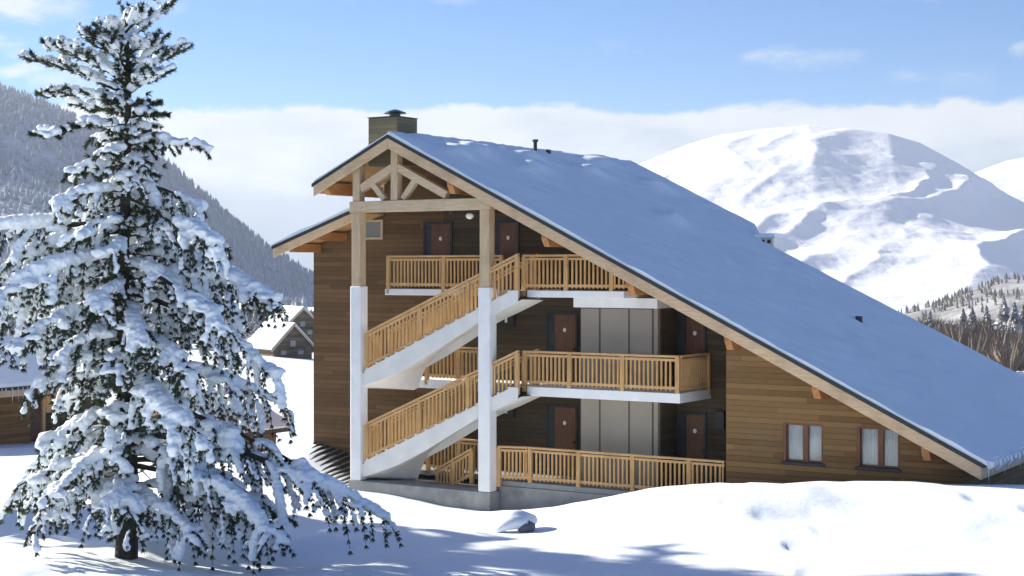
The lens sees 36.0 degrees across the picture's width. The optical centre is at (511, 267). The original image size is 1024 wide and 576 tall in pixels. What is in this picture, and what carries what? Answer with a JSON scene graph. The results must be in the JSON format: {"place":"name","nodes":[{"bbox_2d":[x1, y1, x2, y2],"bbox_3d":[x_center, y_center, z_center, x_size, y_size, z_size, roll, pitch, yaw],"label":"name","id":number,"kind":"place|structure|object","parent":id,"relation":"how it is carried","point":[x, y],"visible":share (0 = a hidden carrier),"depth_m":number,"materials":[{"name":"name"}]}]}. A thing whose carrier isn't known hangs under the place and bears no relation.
{"place":"outdoors","nodes":[
{"label":"outdoors","id":0,"kind":"place"},
{"bbox_2d":[0,89,313,311],"bbox_3d":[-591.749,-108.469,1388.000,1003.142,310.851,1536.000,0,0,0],"label":"wooded hill","id":1,"kind":"structure","parent":0,"point":[48,154],"depth_m":1447.94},
{"bbox_2d":[0,80,313,314],"bbox_3d":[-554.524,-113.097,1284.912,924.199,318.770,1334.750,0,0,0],"label":"hillside forest","id":2,"kind":"object","parent":1,"relation":"on","point":[296,268],"visible":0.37,"depth_m":1543.74,"materials":[{"name":"plant"}]},
{"bbox_2d":[0,322,1023,575],"bbox_3d":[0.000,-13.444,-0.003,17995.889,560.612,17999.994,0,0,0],"label":"snow ground","id":3,"kind":"structure","parent":0,"point":[854,528],"depth_m":32.84,"materials":[{"name":"white snow"}]},
{"bbox_2d":[0,334,111,444],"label":"neighbour lodge","id":4,"kind":"structure","parent":3,"relation":"on","point":[15,385],"depth_m":69.58,"materials":[{"name":"brown wood"}]},
{"bbox_2d":[30,401,39,439],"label":"door","id":5,"kind":"structure","parent":4,"relation":"in","point":[35,430],"depth_m":71.33,"materials":[{"name":"brown wood"}]},
{"bbox_2d":[0,306,313,350],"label":"valley forest","id":6,"kind":"object","parent":3,"relation":"on","point":[253,318],"visible":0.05,"depth_m":328.88,"materials":[{"name":"plant"}]},
{"bbox_2d":[0,0,402,574],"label":"snow laden pine","id":7,"kind":"object","parent":3,"relation":"on","point":[188,451],"visible":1,"depth_m":29.36,"materials":[{"name":"white plant"}]},
{"bbox_2d":[137,389,294,451],"bbox_3d":[-11.929,6.750,61.072,6.093,3.936,3.660,0,0,32],"label":"hut","id":8,"kind":"object","parent":3,"relation":"on","point":[278,425],"visible":0.09,"depth_m":60.17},
{"bbox_2d":[224,300,265,319],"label":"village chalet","id":9,"kind":"object","parent":3,"relation":"on","point":[245,308],"visible":0.03,"depth_m":379.27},
{"bbox_2d":[247,306,262,339],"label":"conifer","id":10,"kind":"object","parent":3,"relation":"on","point":[259,322],"visible":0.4,"depth_m":329.40,"materials":[{"name":"white plant"}]},
{"bbox_2d":[247,317,313,358],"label":"village chalet","id":11,"kind":"object","parent":3,"relation":"on","point":[291,340],"visible":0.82,"depth_m":255.41,"materials":[{"name":"brown wood"}]},
{"bbox_2d":[280,348,286,355],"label":"window","id":12,"kind":"structure","parent":11,"relation":"in","point":[282,353],"depth_m":253.87,"materials":[{"name":"grey glass"}]},
{"bbox_2d":[290,340,295,346],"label":"window","id":13,"kind":"structure","parent":11,"relation":"in","point":[292,342],"depth_m":254.93,"materials":[{"name":"grey glass"}]},
{"bbox_2d":[297,347,303,354],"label":"window","id":14,"kind":"structure","parent":11,"relation":"in","point":[301,352],"depth_m":255.74,"materials":[{"name":"grey glass"}]},
{"bbox_2d":[262,302,313,342],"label":"village chalet","id":15,"kind":"object","parent":3,"relation":"on","point":[302,317],"visible":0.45,"depth_m":300.48,"materials":[{"name":"brown wood"}]},
{"bbox_2d":[300,321,304,326],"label":"window","id":16,"kind":"structure","parent":15,"relation":"in","point":[302,323],"depth_m":299.94,"materials":[{"name":"grey glass"}]},
{"bbox_2d":[307,330,312,334],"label":"window","id":17,"kind":"structure","parent":15,"relation":"in","point":[309,332],"depth_m":300.78,"materials":[{"name":"grey glass"}]},
{"bbox_2d":[301,295,308,310],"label":"conifer","id":18,"kind":"object","parent":3,"relation":"on","point":[303,302],"visible":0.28,"depth_m":314.76,"materials":[{"name":"white plant"}]},
{"bbox_2d":[490,510,537,532],"bbox_3d":[0.044,5.711,35.475,1.072,0.526,0.785,0,0,0],"label":"snow capped boulder","id":19,"kind":"object","parent":3,"relation":"on","point":[521,521],"visible":0.96,"depth_m":35.21,"materials":[{"name":"white snow"}]},
{"bbox_2d":[271,109,1023,510],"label":"apartment chalet","id":20,"kind":"object","parent":3,"relation":"on","point":[503,327],"visible":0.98,"depth_m":46.37,"materials":[{"name":"brown"}]},
{"bbox_2d":[366,220,382,239],"bbox_3d":[-4.584,-1.250,51.437,0.930,0.640,0.046,0,0,32],"label":"window","id":21,"kind":"structure","parent":20,"relation":"in","point":[374,228],"depth_m":51.38,"materials":[{"name":"grey glass"}]},
{"bbox_2d":[431,224,449,287],"bbox_3d":[-2.268,-0.373,49.941,0.736,2.027,0.086,0,0,32],"label":"door","id":22,"kind":"structure","parent":20,"relation":"in","point":[440,233],"depth_m":49.98,"materials":[{"name":"wood"}]},
{"bbox_2d":[500,223,516,288],"bbox_3d":[-0.111,-0.373,48.596,0.646,2.027,0.051,0,0,32],"label":"door","id":23,"kind":"structure","parent":20,"relation":"in","point":[508,231],"depth_m":48.58,"materials":[{"name":"wood"}]},
{"bbox_2d":[555,315,574,381],"bbox_3d":[1.587,2.426,47.495,0.726,2.027,0.086,0,0,32],"label":"door","id":24,"kind":"structure","parent":20,"relation":"in","point":[564,324],"depth_m":47.49,"materials":[{"name":"wood"}]},
{"bbox_2d":[555,407,574,475],"bbox_3d":[1.587,5.227,47.495,0.726,2.027,0.086,0,0,32],"label":"door","id":25,"kind":"structure","parent":20,"relation":"in","point":[564,417],"depth_m":47.49,"materials":[{"name":"wood"}]},
{"bbox_2d":[687,317,703,357],"bbox_3d":[5.238,2.426,45.184,0.546,2.027,0.086,0,0,32],"label":"door","id":26,"kind":"structure","parent":20,"relation":"in","point":[695,330],"depth_m":45.20,"materials":[{"name":"wood"}]},
{"bbox_2d":[687,414,703,483],"bbox_3d":[5.238,5.227,45.184,0.546,2.027,0.086,0,0,32],"label":"door","id":27,"kind":"structure","parent":20,"relation":"in","point":[695,423],"depth_m":45.17,"materials":[{"name":"wood"}]},
{"bbox_2d":[781,422,824,466],"bbox_3d":[7.688,4.636,41.467,1.200,1.108,0.260,0,0,32],"label":"window","id":28,"kind":"structure","parent":20,"relation":"in","point":[802,442],"depth_m":41.47,"materials":[{"name":"white"}]},
{"bbox_2d":[855,426,901,472],"bbox_3d":[9.410,4.636,40.374,1.220,1.108,0.260,0,0,32],"label":"window","id":29,"kind":"structure","parent":20,"relation":"in","point":[878,449],"depth_m":40.38,"materials":[{"name":"white"}]},
{"bbox_2d":[925,311,933,327],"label":"conifer","id":30,"kind":"object","parent":3,"relation":"on","point":[930,320],"visible":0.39,"depth_m":319.57,"materials":[{"name":"white plant"}]},
{"bbox_2d":[957,308,969,329],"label":"conifer","id":31,"kind":"object","parent":3,"relation":"on","point":[963,316],"visible":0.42,"depth_m":329.60,"materials":[{"name":"white plant"}]},
{"bbox_2d":[913,314,1023,372],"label":"bare wood","id":32,"kind":"object","parent":3,"relation":"on","point":[992,345],"visible":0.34,"depth_m":225.78,"materials":[{"name":"brown plant"}]},
{"bbox_2d":[967,306,976,326],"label":"conifer","id":33,"kind":"object","parent":3,"relation":"on","point":[971,315],"visible":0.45,"depth_m":334.59,"materials":[{"name":"white plant"}]},
{"bbox_2d":[939,321,1014,344],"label":"mixed conifer wood","id":34,"kind":"object","parent":3,"relation":"on","point":[940,328],"visible":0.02,"depth_m":314.36,"materials":[{"name":"green plant"}]},
{"bbox_2d":[980,305,992,325],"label":"conifer","id":35,"kind":"object","parent":3,"relation":"on","point":[985,314],"visible":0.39,"depth_m":339.57,"materials":[{"name":"white plant"}]},
{"bbox_2d":[994,296,1009,330],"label":"conifer","id":36,"kind":"object","parent":3,"relation":"on","point":[1003,309],"visible":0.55,"depth_m":329.38,"materials":[{"name":"white plant"}]},
{"bbox_2d":[1006,301,1023,332],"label":"conifer","id":37,"kind":"object","parent":3,"relation":"on","point":[1014,315],"visible":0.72,"depth_m":324.42,"materials":[{"name":"white plant"}]},
{"bbox_2d":[1018,305,1023,328],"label":"conifer","id":38,"kind":"object","parent":3,"relation":"on","point":[1021,314],"visible":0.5,"depth_m":329.52,"materials":[{"name":"white plant"}]},
{"bbox_2d":[0,0,1023,272],"label":"sky","id":39,"kind":"structure","parent":0,"point":[284,93],"materials":[{"name":"blue"}]},
{"bbox_2d":[639,125,1023,313],"bbox_3d":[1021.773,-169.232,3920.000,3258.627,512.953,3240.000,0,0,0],"label":"snow mountain","id":40,"kind":"structure","parent":0,"point":[895,222],"depth_m":3802.49,"materials":[{"name":"white snow"}]},
{"bbox_2d":[905,278,1023,321],"bbox_3d":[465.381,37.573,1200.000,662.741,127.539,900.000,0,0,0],"label":"foothill","id":41,"kind":"structure","parent":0,"point":[951,313],"depth_m":1390.67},
{"bbox_2d":[898,272,1023,322],"bbox_3d":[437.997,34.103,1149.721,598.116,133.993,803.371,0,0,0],"label":"foothill forest","id":42,"kind":"object","parent":41,"relation":"on","point":[947,299],"visible":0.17,"depth_m":1434.16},
{"bbox_2d":[975,158,1023,201],"bbox_3d":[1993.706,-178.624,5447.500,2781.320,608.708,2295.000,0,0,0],"label":"snow ridge","id":43,"kind":"structure","parent":0,"point":[1007,177],"depth_m":5626.06,"materials":[{"name":"white snow"}]}
]}

